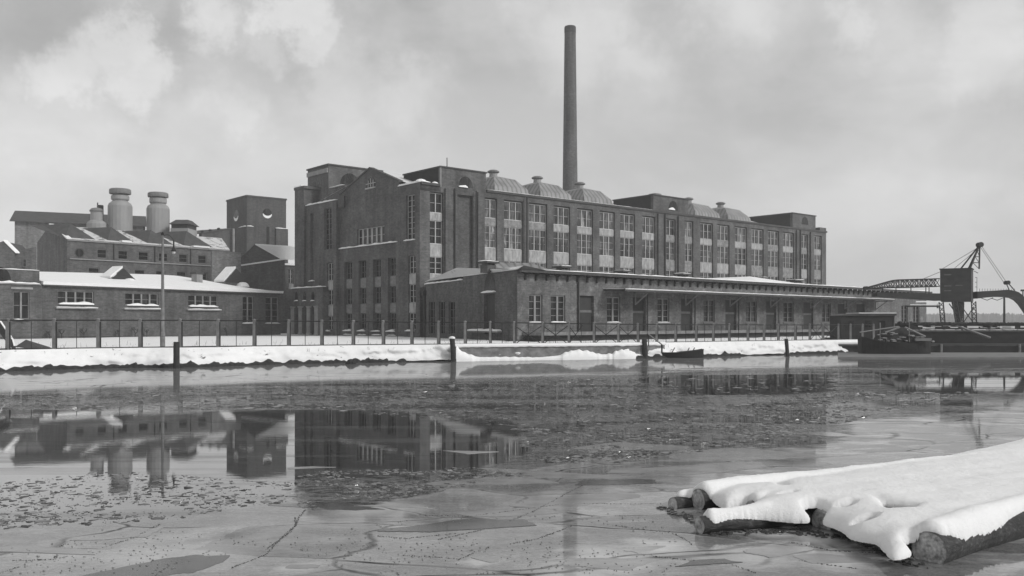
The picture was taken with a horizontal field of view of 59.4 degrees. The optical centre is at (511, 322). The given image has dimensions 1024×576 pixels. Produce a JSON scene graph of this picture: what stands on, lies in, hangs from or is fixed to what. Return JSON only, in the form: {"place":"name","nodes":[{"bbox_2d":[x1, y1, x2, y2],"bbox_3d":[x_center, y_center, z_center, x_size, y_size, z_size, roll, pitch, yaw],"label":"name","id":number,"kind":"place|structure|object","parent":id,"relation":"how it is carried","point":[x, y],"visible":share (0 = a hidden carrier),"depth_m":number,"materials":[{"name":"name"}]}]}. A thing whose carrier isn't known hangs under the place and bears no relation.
{"place":"outdoors","nodes":[
{"label":"outdoors","id":0,"kind":"place"},
{"bbox_2d":[0,240,35,269],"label":"gabled house","id":1,"kind":"structure","parent":0,"point":[15,256],"depth_m":107.88,"materials":[{"name":"brick"}]},
{"bbox_2d":[9,211,145,269],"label":"tall shed","id":2,"kind":"structure","parent":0,"point":[27,235],"depth_m":154.34,"materials":[{"name":"brick"}]},
{"bbox_2d":[32,188,229,280],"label":"boiler house","id":3,"kind":"structure","parent":0,"point":[96,245],"depth_m":130.76,"materials":[{"name":"brick"}]},
{"bbox_2d":[197,228,234,251],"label":"sloping hall","id":4,"kind":"structure","parent":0,"point":[224,234],"depth_m":154.81,"materials":[{"name":"brick"}]},
{"bbox_2d":[226,195,287,262],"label":"water tower","id":5,"kind":"structure","parent":0,"point":[252,220],"depth_m":167.49,"materials":[{"name":"concrete"}]},
{"bbox_2d":[241,244,294,332],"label":"gabled link building","id":6,"kind":"structure","parent":0,"point":[261,269],"depth_m":133.60,"materials":[{"name":"brick"}]},
{"bbox_2d":[0,333,829,349],"bbox_3d":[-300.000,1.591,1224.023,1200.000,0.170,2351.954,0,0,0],"label":"ground","id":7,"kind":"structure","parent":0,"point":[230,340],"depth_m":79.68,"materials":[{"name":"white snow"}]},
{"bbox_2d":[0,267,41,338],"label":"gatehouse","id":8,"kind":"object","parent":7,"relation":"on","point":[20,294],"visible":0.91,"depth_m":89.02,"materials":[{"name":"brick"}]},
{"bbox_2d":[13,292,28,318],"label":"window","id":9,"kind":"structure","parent":8,"relation":"in","point":[20,299],"depth_m":88.99,"materials":[{"name":"grey glass"}]},
{"bbox_2d":[16,340,50,347],"bbox_3d":[-30.885,1.397,58.000,2.050,0.607,2.000,0,0,0],"label":"tarpaulin heap","id":10,"kind":"object","parent":7,"relation":"on","point":[25,344],"visible":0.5,"depth_m":57.48,"materials":[{"name":"fabric"}]},
{"bbox_2d":[39,266,283,338],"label":"workshop","id":11,"kind":"structure","parent":7,"relation":"on","point":[116,293],"depth_m":103.45,"materials":[{"name":"brick"}]},
{"bbox_2d":[58,291,92,302],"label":"strip window","id":12,"kind":"structure","parent":11,"relation":"in","point":[63,296],"depth_m":94.26,"materials":[{"name":"grey glass"}]},
{"bbox_2d":[125,293,157,304],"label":"strip window","id":13,"kind":"structure","parent":11,"relation":"in","point":[130,298],"depth_m":101.06,"materials":[{"name":"grey glass"}]},
{"bbox_2d":[188,295,216,305],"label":"strip window","id":14,"kind":"structure","parent":11,"relation":"in","point":[192,299],"depth_m":108.29,"materials":[{"name":"grey glass"}]},
{"bbox_2d":[243,296,252,322],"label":"tall window","id":15,"kind":"structure","parent":11,"relation":"in","point":[247,301],"depth_m":114.29,"materials":[{"name":"grey glass"}]},
{"bbox_2d":[266,297,277,322],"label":"tall window","id":16,"kind":"structure","parent":11,"relation":"in","point":[271,302],"depth_m":117.77,"materials":[{"name":"grey glass"}]},
{"bbox_2d":[161,232,175,346],"bbox_3d":[-22.402,-2.100,58.500,1.050,7.600,0.323,0,0,0],"label":"street lamp","id":17,"kind":"object","parent":7,"relation":"on","point":[173,250],"visible":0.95,"depth_m":58.42,"materials":[{"name":"metal"}]},
{"bbox_2d":[210,250,241,285],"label":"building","id":18,"kind":"structure","parent":7,"relation":"on","point":[221,261],"depth_m":125.20,"materials":[{"name":"grey brick"}]},
{"bbox_2d":[0,318,874,349],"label":"quay fence","id":19,"kind":"object","parent":7,"relation":"on","point":[98,336],"visible":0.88,"depth_m":61.81,"materials":[{"name":"metal"}]},
{"bbox_2d":[290,163,826,336],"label":"factory building","id":20,"kind":"structure","parent":7,"relation":"on","point":[373,244],"depth_m":114.38,"materials":[{"name":"brick"}]},
{"bbox_2d":[326,208,331,249],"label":"tall window","id":21,"kind":"structure","parent":20,"relation":"in","point":[328,211],"depth_m":115.48,"materials":[{"name":"glass"}]},
{"bbox_2d":[359,225,384,244],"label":"strip window","id":22,"kind":"structure","parent":20,"relation":"in","point":[371,235],"depth_m":108.31,"materials":[{"name":"glass"}]},
{"bbox_2d":[408,194,414,238],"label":"tall window","id":23,"kind":"structure","parent":20,"relation":"in","point":[411,198],"depth_m":101.65,"materials":[{"name":"glass"}]},
{"bbox_2d":[430,193,441,212],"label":"window","id":24,"kind":"structure","parent":20,"relation":"in","point":[435,198],"depth_m":101.63,"materials":[{"name":"glass"}]},
{"bbox_2d":[430,220,441,243],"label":"window","id":25,"kind":"structure","parent":20,"relation":"in","point":[435,226],"depth_m":101.55,"materials":[{"name":"glass"}]},
{"bbox_2d":[430,257,441,273],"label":"window","id":26,"kind":"structure","parent":20,"relation":"in","point":[435,262],"depth_m":101.59,"materials":[{"name":"glass"}]},
{"bbox_2d":[485,199,494,217],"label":"window","id":27,"kind":"structure","parent":20,"relation":"in","point":[489,204],"depth_m":106.61,"materials":[{"name":"glass"}]},
{"bbox_2d":[485,225,494,247],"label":"window","id":28,"kind":"structure","parent":20,"relation":"in","point":[489,230],"depth_m":106.69,"materials":[{"name":"glass"}]},
{"bbox_2d":[504,201,520,220],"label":"window","id":29,"kind":"structure","parent":20,"relation":"in","point":[512,210],"depth_m":109.00,"materials":[{"name":"glass"}]},
{"bbox_2d":[504,227,520,249],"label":"window","id":30,"kind":"structure","parent":20,"relation":"in","point":[512,236],"depth_m":109.00,"materials":[{"name":"glass"}]},
{"bbox_2d":[529,204,545,222],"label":"window","id":31,"kind":"structure","parent":20,"relation":"in","point":[537,213],"depth_m":111.64,"materials":[{"name":"glass"}]},
{"bbox_2d":[529,229,545,250],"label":"window","id":32,"kind":"structure","parent":20,"relation":"in","point":[534,235],"depth_m":111.75,"materials":[{"name":"glass"}]},
{"bbox_2d":[554,207,568,225],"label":"window","id":33,"kind":"structure","parent":20,"relation":"in","point":[561,215],"depth_m":114.29,"materials":[{"name":"glass"}]},
{"bbox_2d":[554,231,568,252],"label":"window","id":34,"kind":"structure","parent":20,"relation":"in","point":[559,237],"depth_m":114.29,"materials":[{"name":"glass"}]},
{"bbox_2d":[577,209,590,227],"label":"window","id":35,"kind":"structure","parent":20,"relation":"in","point":[583,216],"depth_m":116.83,"materials":[{"name":"glass"}]},
{"bbox_2d":[577,233,590,254],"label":"window","id":36,"kind":"structure","parent":20,"relation":"in","point":[583,240],"depth_m":116.83,"materials":[{"name":"glass"}]},
{"bbox_2d":[599,212,612,229],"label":"window","id":37,"kind":"structure","parent":20,"relation":"in","point":[605,219],"depth_m":119.48,"materials":[{"name":"glass"}]},
{"bbox_2d":[599,235,612,255],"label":"window","id":38,"kind":"structure","parent":20,"relation":"in","point":[605,242],"depth_m":119.48,"materials":[{"name":"glass"}]},
{"bbox_2d":[620,214,633,231],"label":"window","id":39,"kind":"structure","parent":20,"relation":"in","point":[626,221],"depth_m":122.14,"materials":[{"name":"glass"}]},
{"bbox_2d":[620,237,633,257],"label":"window","id":40,"kind":"structure","parent":20,"relation":"in","point":[628,243],"depth_m":122.14,"materials":[{"name":"glass"}]},
{"bbox_2d":[642,217,653,233],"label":"window","id":41,"kind":"structure","parent":20,"relation":"in","point":[647,223],"depth_m":124.91,"materials":[{"name":"glass"}]},
{"bbox_2d":[642,239,653,258],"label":"window","id":42,"kind":"structure","parent":20,"relation":"in","point":[646,244],"depth_m":125.03,"materials":[{"name":"glass"}]},
{"bbox_2d":[666,241,673,259],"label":"window","id":43,"kind":"structure","parent":20,"relation":"in","point":[669,245],"depth_m":127.81,"materials":[{"name":"glass"}]},
{"bbox_2d":[700,223,711,238],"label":"window","id":44,"kind":"structure","parent":20,"relation":"in","point":[705,229],"depth_m":133.26,"materials":[{"name":"glass"}]},
{"bbox_2d":[700,244,711,262],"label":"window","id":45,"kind":"structure","parent":20,"relation":"in","point":[705,250],"depth_m":133.36,"materials":[{"name":"glass"}]},
{"bbox_2d":[717,225,727,240],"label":"window","id":46,"kind":"structure","parent":20,"relation":"in","point":[722,231],"depth_m":135.92,"materials":[{"name":"glass"}]},
{"bbox_2d":[717,246,727,263],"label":"window","id":47,"kind":"structure","parent":20,"relation":"in","point":[722,252],"depth_m":135.92,"materials":[{"name":"glass"}]},
{"bbox_2d":[735,227,745,242],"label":"window","id":48,"kind":"structure","parent":20,"relation":"in","point":[740,233],"depth_m":138.87,"materials":[{"name":"glass"}]},
{"bbox_2d":[735,248,745,264],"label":"window","id":49,"kind":"structure","parent":20,"relation":"in","point":[740,253],"depth_m":138.87,"materials":[{"name":"glass"}]},
{"bbox_2d":[751,229,761,243],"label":"window","id":50,"kind":"structure","parent":20,"relation":"in","point":[756,235],"depth_m":141.58,"materials":[{"name":"glass"}]},
{"bbox_2d":[751,249,761,266],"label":"window","id":51,"kind":"structure","parent":20,"relation":"in","point":[756,255],"depth_m":141.58,"materials":[{"name":"glass"}]},
{"bbox_2d":[768,251,777,267],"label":"window","id":52,"kind":"structure","parent":20,"relation":"in","point":[772,255],"depth_m":144.55,"materials":[{"name":"glass"}]},
{"bbox_2d":[783,252,792,268],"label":"window","id":53,"kind":"structure","parent":20,"relation":"in","point":[787,256],"depth_m":147.20,"materials":[{"name":"glass"}]},
{"bbox_2d":[563,25,577,190],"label":"smokestack","id":54,"kind":"object","parent":7,"relation":"on","point":[570,178],"visible":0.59,"depth_m":166.96,"materials":[{"name":"brick"}]},
{"bbox_2d":[421,260,931,341],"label":"warehouse","id":55,"kind":"structure","parent":7,"relation":"on","point":[491,291],"depth_m":89.92,"materials":[{"name":"brick"}]},
{"bbox_2d":[430,302,434,333],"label":"window","id":56,"kind":"structure","parent":55,"relation":"in","point":[432,304],"depth_m":97.57,"materials":[{"name":"glass"}]},
{"bbox_2d":[450,302,454,333],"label":"window","id":57,"kind":"structure","parent":55,"relation":"in","point":[452,304],"depth_m":91.99,"materials":[{"name":"glass"}]},
{"bbox_2d":[487,294,494,333],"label":"door","id":58,"kind":"structure","parent":55,"relation":"in","point":[490,297],"depth_m":82.82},
{"bbox_2d":[528,295,540,323],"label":"window","id":59,"kind":"structure","parent":55,"relation":"in","point":[534,300],"depth_m":78.53,"materials":[{"name":"grey glass"}]},
{"bbox_2d":[550,295,566,322],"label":"window","id":60,"kind":"structure","parent":55,"relation":"in","point":[557,301],"depth_m":80.47,"materials":[{"name":"grey glass"}]},
{"bbox_2d":[580,296,591,330],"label":"door","id":61,"kind":"structure","parent":55,"relation":"in","point":[585,301],"depth_m":83.27,"materials":[{"name":"paint"}]},
{"bbox_2d":[606,297,621,323],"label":"window","id":62,"kind":"structure","parent":55,"relation":"in","point":[612,302],"depth_m":85.49,"materials":[{"name":"grey glass"}]},
{"bbox_2d":[633,297,643,330],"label":"door","id":63,"kind":"structure","parent":55,"relation":"in","point":[638,309],"depth_m":88.34,"materials":[{"name":"paint"}]},
{"bbox_2d":[657,298,670,323],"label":"window","id":64,"kind":"structure","parent":55,"relation":"in","point":[662,302],"depth_m":90.65,"materials":[{"name":"grey glass"}]},
{"bbox_2d":[681,299,689,330],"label":"door","id":65,"kind":"structure","parent":55,"relation":"in","point":[685,310],"depth_m":93.49,"materials":[{"name":"paint"}]},
{"bbox_2d":[703,300,715,323],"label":"window","id":66,"kind":"structure","parent":55,"relation":"in","point":[708,304],"depth_m":95.96,"materials":[{"name":"glass"}]},
{"bbox_2d":[725,300,733,329],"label":"door","id":67,"kind":"structure","parent":55,"relation":"in","point":[729,311],"depth_m":98.86,"materials":[{"name":"paint"}]},
{"bbox_2d":[746,301,757,323],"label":"window","id":68,"kind":"structure","parent":55,"relation":"in","point":[750,305],"depth_m":101.40,"materials":[{"name":"glass"}]},
{"bbox_2d":[766,301,773,329],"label":"door","id":69,"kind":"structure","parent":55,"relation":"in","point":[769,311],"depth_m":104.34,"materials":[{"name":"paint"}]},
{"bbox_2d":[783,302,792,321],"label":"window","id":70,"kind":"structure","parent":55,"relation":"in","point":[787,306],"depth_m":106.80,"materials":[{"name":"glass"}]},
{"bbox_2d":[803,302,810,328],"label":"door","id":71,"kind":"structure","parent":55,"relation":"in","point":[806,306],"depth_m":109.96,"materials":[{"name":"paint"}]},
{"bbox_2d":[822,303,829,321],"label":"window","id":72,"kind":"structure","parent":55,"relation":"in","point":[825,306],"depth_m":112.89,"materials":[{"name":"glass"}]},
{"bbox_2d":[825,313,896,338],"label":"shed","id":73,"kind":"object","parent":7,"relation":"on","point":[869,320],"visible":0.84,"depth_m":84.60,"materials":[{"name":"wood"}]},
{"bbox_2d":[863,242,1023,322],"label":"loading crane","id":74,"kind":"object","parent":7,"relation":"on","point":[956,288],"visible":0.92,"depth_m":111.30,"materials":[{"name":"paint"}]},
{"bbox_2d":[0,350,853,371],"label":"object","id":75,"kind":"object","parent":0,"point":[190,363],"visible":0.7,"depth_m":56.17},
{"bbox_2d":[0,339,857,369],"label":"snow bank","id":76,"kind":"structure","parent":0,"point":[105,356],"depth_m":58.48,"materials":[{"name":"white snow"}]},
{"bbox_2d":[0,353,1023,575],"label":"water","id":77,"kind":"structure","parent":0,"point":[238,446],"depth_m":19.11,"materials":[{"name":"grey liquid"}]},
{"bbox_2d":[0,545,94,554],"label":"ice floe","id":78,"kind":"object","parent":77,"relation":"on","point":[33,549],"visible":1,"depth_m":10.61,"materials":[{"name":"grey ice"}]},
{"bbox_2d":[70,527,162,540],"bbox_3d":[-4.913,2.699,11.316,1.123,0.006,0.456,0,0,-39],"label":"ice floe","id":79,"kind":"object","parent":77,"relation":"on","point":[145,533],"visible":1,"depth_m":11.37,"materials":[{"name":"grey ice"}]},
{"bbox_2d":[0,472,297,528],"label":"dark ice chips","id":80,"kind":"object","parent":77,"relation":"on","point":[45,521],"visible":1,"depth_m":13.65,"materials":[{"name":"grey ice"}]},
{"bbox_2d":[83,555,229,575],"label":"ice floe","id":81,"kind":"object","parent":77,"relation":"on","point":[197,563],"visible":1,"depth_m":9.93,"materials":[{"name":"grey ice"}]},
{"bbox_2d":[173,342,179,367],"bbox_3d":[-19.863,2.168,53.147,0.398,2.063,0.378,0,0,0],"label":"mooring post","id":82,"kind":"object","parent":77,"relation":"in","point":[176,354],"visible":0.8,"depth_m":53.01,"materials":[{"name":"grey wood"}]},
{"bbox_2d":[268,502,384,510],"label":"ice floe","id":83,"kind":"object","parent":77,"relation":"on","point":[339,505],"visible":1,"depth_m":13.17,"materials":[{"name":"grey ice"}]},
{"bbox_2d":[9,467,873,574],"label":"ice crumbs","id":84,"kind":"object","parent":77,"relation":"on","point":[381,546],"visible":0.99,"depth_m":10.62,"materials":[{"name":"grey ice"}]},
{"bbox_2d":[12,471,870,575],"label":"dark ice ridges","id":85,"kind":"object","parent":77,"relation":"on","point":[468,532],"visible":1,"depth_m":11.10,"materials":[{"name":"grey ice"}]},
{"bbox_2d":[378,518,536,531],"bbox_3d":[-0.756,2.698,11.952,2.080,0.008,0.622,0,0,-16],"label":"ice floe","id":86,"kind":"object","parent":77,"relation":"on","point":[469,524],"visible":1,"depth_m":11.92,"materials":[{"name":"grey ice"}]},
{"bbox_2d":[0,375,967,510],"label":"brash ice","id":87,"kind":"structure","parent":77,"relation":"on","point":[397,485],"depth_m":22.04,"materials":[{"name":"grey ice"}]},
{"bbox_2d":[426,476,557,485],"bbox_3d":[-0.356,2.699,15.346,2.228,0.006,0.806,0,0,-7],"label":"ice floe","id":88,"kind":"object","parent":77,"relation":"on","point":[503,480],"visible":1,"depth_m":15.23,"materials":[{"name":"grey ice"}]},
{"bbox_2d":[455,508,572,516],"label":"ice floe","id":89,"kind":"object","parent":77,"relation":"on","point":[500,512],"visible":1,"depth_m":12.75,"materials":[{"name":"grey ice"}]},
{"bbox_2d":[456,346,635,361],"bbox_3d":[2.804,2.141,64.687,14.302,1.119,0.667,0,0,-21],"label":"snow drift","id":90,"kind":"object","parent":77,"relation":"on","point":[578,354],"visible":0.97,"depth_m":64.88,"materials":[{"name":"white snow"}]},
{"bbox_2d":[480,468,632,478],"bbox_3d":[0.668,2.700,15.860,2.940,0.005,0.778,0,0,20],"label":"ice floe","id":91,"kind":"object","parent":77,"relation":"on","point":[544,474],"visible":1,"depth_m":15.84,"materials":[{"name":"grey ice"}]},
{"bbox_2d":[459,345,664,356],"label":"quay wall","id":92,"kind":"structure","parent":77,"relation":"in","point":[529,351],"depth_m":64.57,"materials":[{"name":"stone"}]},
{"bbox_2d":[455,342,665,347],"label":"quay snow","id":93,"kind":"structure","parent":92,"relation":"on","point":[553,344],"depth_m":64.91,"materials":[{"name":"white snow"}]},
{"bbox_2d":[509,493,639,510],"bbox_3d":[0.955,2.699,13.683,2.169,0.006,0.914,0,0,-37],"label":"ice floe","id":94,"kind":"object","parent":77,"relation":"on","point":[567,501],"visible":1,"depth_m":13.61,"materials":[{"name":"grey ice"}]},
{"bbox_2d":[557,558,659,570],"bbox_3d":[1.110,2.700,10.036,1.224,0.005,0.524,0,0,0],"label":"ice floe","id":95,"kind":"object","parent":77,"relation":"on","point":[625,563],"visible":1,"depth_m":10.09,"materials":[{"name":"grey ice"}]},
{"bbox_2d":[575,479,658,484],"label":"ice floe","id":96,"kind":"object","parent":77,"relation":"on","point":[621,481],"visible":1,"depth_m":15.14,"materials":[{"name":"grey ice"}]},
{"bbox_2d":[572,442,688,450],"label":"ice floe","id":97,"kind":"object","parent":77,"relation":"on","point":[627,446],"visible":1,"depth_m":19.38,"materials":[{"name":"grey ice"}]},
{"bbox_2d":[662,348,703,357],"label":"rowing boat","id":98,"kind":"object","parent":77,"relation":"on","point":[697,353],"visible":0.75,"depth_m":68.62,"materials":[{"name":"grey wood"}]},
{"bbox_2d":[668,496,704,508],"bbox_3d":[6.285,2.650,15.241,9.015,0.261,0.345,0,0,-29],"label":"log","id":99,"kind":"object","parent":77,"relation":"on","point":[680,502],"visible":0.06,"depth_m":13.07,"materials":[{"name":"grey wood"}]},
{"bbox_2d":[675,438,1023,559],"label":"snow","id":100,"kind":"structure","parent":99,"relation":"on","point":[966,495],"depth_m":11.96,"materials":[{"name":"white snow"}]},
{"bbox_2d":[606,462,773,474],"bbox_3d":[3.330,2.698,16.503,3.319,0.008,0.988,0,0,-22],"label":"ice floe","id":101,"kind":"object","parent":77,"relation":"on","point":[697,469],"visible":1,"depth_m":16.58,"materials":[{"name":"grey ice"}]},
{"bbox_2d":[692,489,720,509],"bbox_3d":[8.060,2.571,15.712,12.015,0.383,0.468,0,0,-26],"label":"log","id":102,"kind":"object","parent":77,"relation":"on","point":[699,496],"visible":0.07,"depth_m":12.97,"materials":[{"name":"grey wood"}]},
{"bbox_2d":[675,558,741,566],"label":"ice floe","id":103,"kind":"object","parent":77,"relation":"on","point":[705,562],"visible":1,"depth_m":10.08,"materials":[{"name":"grey ice"}]},
{"bbox_2d":[669,448,838,460],"bbox_3d":[4.759,2.700,18.459,3.508,0.005,1.654,0,0,-15],"label":"ice floe","id":104,"kind":"object","parent":77,"relation":"on","point":[732,454],"visible":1,"depth_m":18.23,"materials":[{"name":"grey ice"}]},
{"bbox_2d":[695,508,816,533],"bbox_3d":[4.728,2.601,12.430,5.017,0.256,0.312,0,0,-23],"label":"log","id":105,"kind":"object","parent":77,"relation":"on","point":[704,525],"visible":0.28,"depth_m":11.60,"materials":[{"name":"wood"}]},
{"bbox_2d":[743,545,812,557],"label":"ice floe","id":106,"kind":"object","parent":77,"relation":"on","point":[771,551],"visible":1,"depth_m":10.61,"materials":[{"name":"grey ice"}]},
{"bbox_2d":[656,506,927,568],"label":"raft edge ice","id":107,"kind":"structure","parent":77,"relation":"on","point":[905,562],"depth_m":11.43,"materials":[{"name":"grey ice"}]},
{"bbox_2d":[788,432,853,436],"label":"ice floe","id":108,"kind":"object","parent":77,"relation":"on","point":[824,434],"visible":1,"depth_m":21.84,"materials":[{"name":"grey ice"}]},
{"bbox_2d":[793,553,874,563],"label":"ice floe","id":109,"kind":"object","parent":77,"relation":"on","point":[816,558],"visible":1,"depth_m":10.27,"materials":[{"name":"grey ice"}]},
{"bbox_2d":[812,507,895,529],"bbox_3d":[8.747,2.610,14.698,11.015,0.404,0.490,0,0,-32],"label":"log","id":110,"kind":"object","parent":77,"relation":"on","point":[818,515],"visible":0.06,"depth_m":11.84,"materials":[{"name":"grey wood"}]},
{"bbox_2d":[858,321,934,353],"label":"work boat","id":111,"kind":"object","parent":77,"relation":"on","point":[894,340],"visible":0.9,"depth_m":74.64,"materials":[{"name":"grey metal"}]},
{"bbox_2d":[838,352,1023,357],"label":"ice shelf","id":112,"kind":"object","parent":77,"relation":"on","point":[955,355],"visible":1,"depth_m":71.08,"materials":[{"name":"grey ice"}]},
{"bbox_2d":[838,342,1023,351],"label":"flat pontoon","id":113,"kind":"object","parent":77,"relation":"on","point":[850,346],"visible":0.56,"depth_m":79.72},
{"bbox_2d":[895,321,1023,343],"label":"coal barge","id":114,"kind":"object","parent":77,"relation":"on","point":[974,333],"visible":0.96,"depth_m":86.14},
{"bbox_2d":[912,511,1023,563],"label":"log","id":115,"kind":"object","parent":77,"relation":"on","point":[930,546],"visible":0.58,"depth_m":10.26,"materials":[{"name":"wood"}]},
{"bbox_2d":[0,0,1023,314],"label":"sky","id":116,"kind":"structure","parent":0,"point":[898,125],"materials":[{"name":"grey"}]},
{"label":"far shore","id":117,"kind":"structure","parent":0,"visible":0},
{"bbox_2d":[926,312,1023,322],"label":"wood","id":118,"kind":"object","parent":117,"relation":"on","point":[991,317],"visible":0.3,"depth_m":964.33,"materials":[{"name":"wood"}]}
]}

